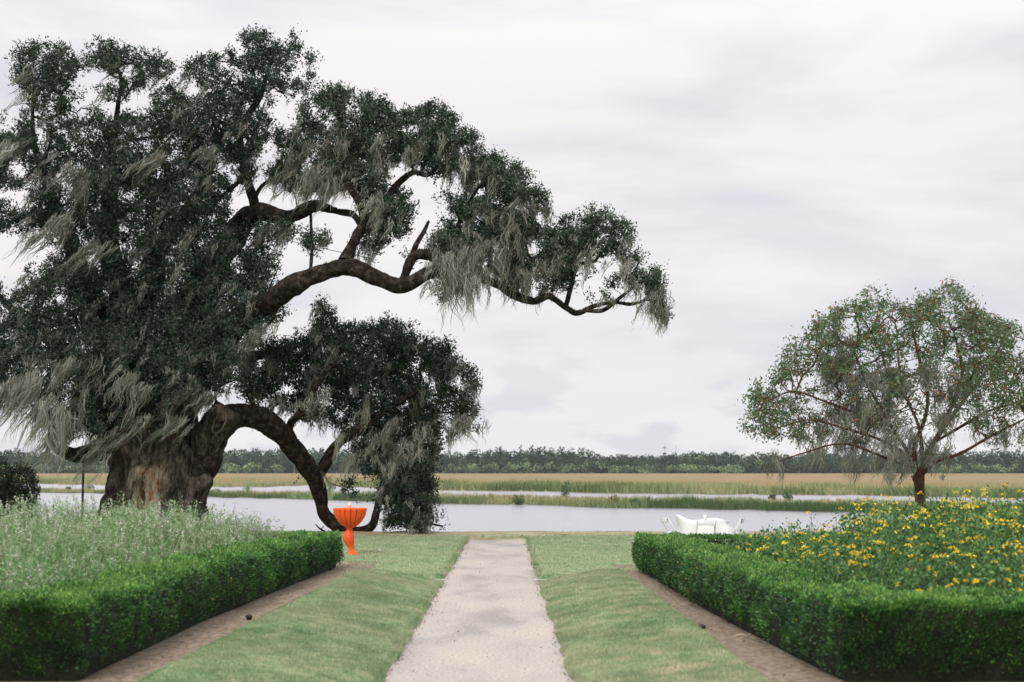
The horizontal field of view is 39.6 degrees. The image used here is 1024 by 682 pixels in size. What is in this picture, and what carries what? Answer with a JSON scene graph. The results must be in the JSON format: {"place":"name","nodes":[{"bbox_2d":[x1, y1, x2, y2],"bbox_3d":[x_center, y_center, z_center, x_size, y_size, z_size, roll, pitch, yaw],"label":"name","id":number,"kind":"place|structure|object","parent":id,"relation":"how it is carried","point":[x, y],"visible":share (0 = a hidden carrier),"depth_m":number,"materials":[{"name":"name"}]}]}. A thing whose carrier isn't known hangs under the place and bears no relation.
{"place":"outdoors","nodes":[
{"label":"outdoors","id":0,"kind":"place"},
{"bbox_2d":[93,536,467,578],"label":"lawn","id":1,"kind":"structure","parent":0,"point":[435,575],"depth_m":33.09,"materials":[{"name":"green plant"}]},
{"bbox_2d":[78,461,89,512],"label":"iron prop","id":2,"kind":"object","parent":1,"relation":"on","point":[82,496],"visible":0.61,"depth_m":40.56,"materials":[{"name":"black metal"}]},
{"bbox_2d":[333,508,366,554],"bbox_3d":[-3.733,4.390,32.739,0.784,1.085,0.784,0,-5,0],"label":"cocktail table","id":3,"kind":"object","parent":1,"relation":"on","point":[349,519],"visible":0.98,"depth_m":32.57,"materials":[{"name":"orange fabric"}]},
{"bbox_2d":[137,568,773,681],"bbox_3d":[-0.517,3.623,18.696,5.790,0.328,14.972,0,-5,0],"label":"lawn grass","id":4,"kind":"structure","parent":0,"point":[646,604],"depth_m":16.04,"materials":[{"name":"green plant"}]},
{"bbox_2d":[96,537,814,681],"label":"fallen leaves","id":5,"kind":"object","parent":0,"point":[449,603],"visible":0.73,"depth_m":20.59,"materials":[{"name":"brown plant"}]},
{"bbox_2d":[44,492,867,512],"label":"marsh island","id":6,"kind":"structure","parent":0,"point":[536,504],"depth_m":184.15,"materials":[{"name":"green plant"}]},
{"bbox_2d":[6,487,1023,515],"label":"island reeds","id":7,"kind":"object","parent":6,"relation":"on","point":[739,502],"visible":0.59,"depth_m":184.91,"materials":[{"name":"green plant"}]},
{"bbox_2d":[511,495,524,504],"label":"marsh bush","id":8,"kind":"object","parent":7,"relation":"in","point":[519,501],"visible":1,"depth_m":190.39,"materials":[{"name":"green plant"}]},
{"bbox_2d":[782,491,793,499],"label":"marsh bush","id":9,"kind":"object","parent":7,"relation":"in","point":[787,496],"visible":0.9,"depth_m":215.66,"materials":[{"name":"green plant"}]},
{"bbox_2d":[609,494,618,503],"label":"marsh bush","id":10,"kind":"object","parent":6,"relation":"on","point":[614,497],"visible":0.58,"depth_m":182.21,"materials":[{"name":"green plant"}]},
{"bbox_2d":[385,540,575,681],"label":"gravel path","id":11,"kind":"structure","parent":0,"point":[487,644],"depth_m":18.58,"materials":[{"name":"beige gravel"}]},
{"bbox_2d":[0,561,972,681],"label":"soil","id":12,"kind":"structure","parent":0,"point":[760,656],"depth_m":16.43,"materials":[{"name":"brown soil"}]},
{"bbox_2d":[0,491,285,592],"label":"white plumed plants","id":13,"kind":"object","parent":12,"relation":"on","point":[34,552],"visible":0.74,"depth_m":21.65,"materials":[{"name":"plant"}]},
{"bbox_2d":[0,529,344,679],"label":"hedge","id":14,"kind":"object","parent":12,"relation":"on","point":[66,629],"visible":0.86,"depth_m":15.40,"materials":[{"name":"green plant"}]},
{"bbox_2d":[205,509,287,548],"bbox_3d":[-4.935,3.692,26.129,2.085,1.267,1.860,0,-5,0],"label":"airy bush","id":15,"kind":"object","parent":12,"relation":"on","point":[251,527],"visible":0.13,"depth_m":26.06,"materials":[{"name":"green plant"}]},
{"bbox_2d":[246,614,252,619],"bbox_3d":[-3.443,3.619,18.622,0.090,0.087,0.090,0,-5,0],"label":"sprinkler head","id":16,"kind":"object","parent":12,"relation":"in","point":[248,616],"visible":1,"depth_m":18.59},
{"bbox_2d":[702,511,878,589],"bbox_3d":[4.638,3.334,21.734,3.307,1.505,8.157,0,-5,0],"label":"flowering shrub","id":17,"kind":"object","parent":12,"relation":"on","point":[817,550],"visible":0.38,"depth_m":21.61,"materials":[{"name":"green plant"}]},
{"bbox_2d":[631,531,1023,681],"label":"hedge","id":18,"kind":"object","parent":12,"relation":"on","point":[849,631],"visible":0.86,"depth_m":13.47,"materials":[{"name":"green plant"}]},
{"bbox_2d":[812,483,1023,604],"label":"flowering shrub","id":19,"kind":"object","parent":12,"relation":"on","point":[927,548],"visible":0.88,"depth_m":18.54,"materials":[{"name":"green plant"}]},
{"bbox_2d":[0,0,1023,461],"label":"sky","id":20,"kind":"structure","parent":0,"point":[784,158],"materials":[{"name":"white"}]},
{"bbox_2d":[4,484,1023,531],"bbox_3d":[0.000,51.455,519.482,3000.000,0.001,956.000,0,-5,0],"label":"river","id":21,"kind":"structure","parent":0,"point":[296,514],"depth_m":157.35,"materials":[{"name":"grey liquid"}]},
{"bbox_2d":[242,482,252,491],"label":"marsh bush","id":22,"kind":"object","parent":21,"relation":"on","point":[245,488],"visible":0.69,"depth_m":273.25,"materials":[{"name":"green plant"}]},
{"bbox_2d":[560,482,570,496],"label":"marsh bush","id":23,"kind":"object","parent":21,"relation":"on","point":[565,492],"visible":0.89,"depth_m":221.52,"materials":[{"name":"green plant"}]},
{"bbox_2d":[4,472,1023,497],"bbox_3d":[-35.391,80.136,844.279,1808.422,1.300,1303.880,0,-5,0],"label":"marsh","id":24,"kind":"structure","parent":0,"point":[970,477],"depth_m":682.25,"materials":[{"name":"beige plant"}]},
{"bbox_2d":[0,446,1023,473],"bbox_3d":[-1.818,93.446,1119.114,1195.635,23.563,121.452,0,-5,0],"label":"woods","id":25,"kind":"object","parent":24,"relation":"on","point":[470,462],"visible":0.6,"depth_m":1101.89,"materials":[{"name":"green plant"}]},
{"bbox_2d":[2,475,1023,497],"bbox_3d":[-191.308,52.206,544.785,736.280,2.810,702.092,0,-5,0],"label":"marsh reeds","id":26,"kind":"object","parent":24,"relation":"on","point":[934,488],"visible":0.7,"depth_m":294.92,"materials":[{"name":"green plant"}]},
{"bbox_2d":[78,464,952,472],"bbox_3d":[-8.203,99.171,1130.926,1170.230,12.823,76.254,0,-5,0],"label":"trunks","id":27,"kind":"object","parent":24,"relation":"on","point":[512,472],"visible":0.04,"depth_m":1103.95,"materials":[{"name":"wood"}]},
{"bbox_2d":[262,531,834,539],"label":"riverbank","id":28,"kind":"structure","parent":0,"point":[513,533],"depth_m":44.04,"materials":[{"name":"green plant"}]},
{"bbox_2d":[0,451,40,521],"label":"evergreen shrub","id":29,"kind":"object","parent":28,"relation":"on","point":[11,482],"visible":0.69,"depth_m":43.65,"materials":[{"name":"green plant"}]},
{"bbox_2d":[0,22,675,534],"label":"live oak","id":30,"kind":"object","parent":28,"relation":"on","point":[146,358],"visible":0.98,"depth_m":41.61,"materials":[{"name":"green plant"}]},
{"bbox_2d":[244,228,372,258],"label":"support cable","id":31,"kind":"object","parent":30,"relation":"attached to","point":[319,247],"visible":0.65,"depth_m":41.91,"materials":[{"name":"black metal"}]},
{"bbox_2d":[274,530,833,578],"bbox_3d":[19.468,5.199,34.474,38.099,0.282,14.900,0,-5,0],"label":"lawn","id":32,"kind":"structure","parent":0,"point":[545,576],"depth_m":32.99,"materials":[{"name":"green plant"}]},
{"bbox_2d":[660,518,678,533],"bbox_3d":[3.820,4.594,33.712,0.545,0.815,0.445,2,-5,-18],"label":"folding chair","id":33,"kind":"object","parent":32,"relation":"on","point":[664,520],"visible":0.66,"depth_m":33.59,"materials":[{"name":"white plastic"}]},
{"bbox_2d":[676,514,734,539],"bbox_3d":[4.634,4.554,33.711,1.572,0.902,1.462,0,-5,0],"label":"round table","id":34,"kind":"object","parent":32,"relation":"on","point":[685,526],"visible":0.48,"depth_m":33.27,"materials":[{"name":"white fabric"}]},
{"bbox_2d":[696,520,715,534],"bbox_3d":[4.380,4.463,32.239,0.445,0.815,0.545,0,-5,0],"label":"folding chair","id":35,"kind":"object","parent":32,"relation":"on","point":[706,522],"visible":0.52,"depth_m":32.02,"materials":[{"name":"white plastic"}]},
{"bbox_2d":[733,518,743,533],"bbox_3d":[5.241,4.594,33.714,0.545,0.815,0.445,-1,-5,15],"label":"folding chair","id":36,"kind":"object","parent":32,"relation":"on","point":[741,520],"visible":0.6,"depth_m":33.54,"materials":[{"name":"white plastic"}]},
{"bbox_2d":[734,274,1023,508],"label":"myrtle tree","id":37,"kind":"object","parent":32,"relation":"on","point":[837,369],"visible":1,"depth_m":35.00,"materials":[{"name":"green plant"}]},
{"bbox_2d":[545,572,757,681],"bbox_3d":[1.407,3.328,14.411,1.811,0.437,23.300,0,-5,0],"label":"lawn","id":38,"kind":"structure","parent":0,"point":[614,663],"depth_m":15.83,"materials":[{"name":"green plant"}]}
]}

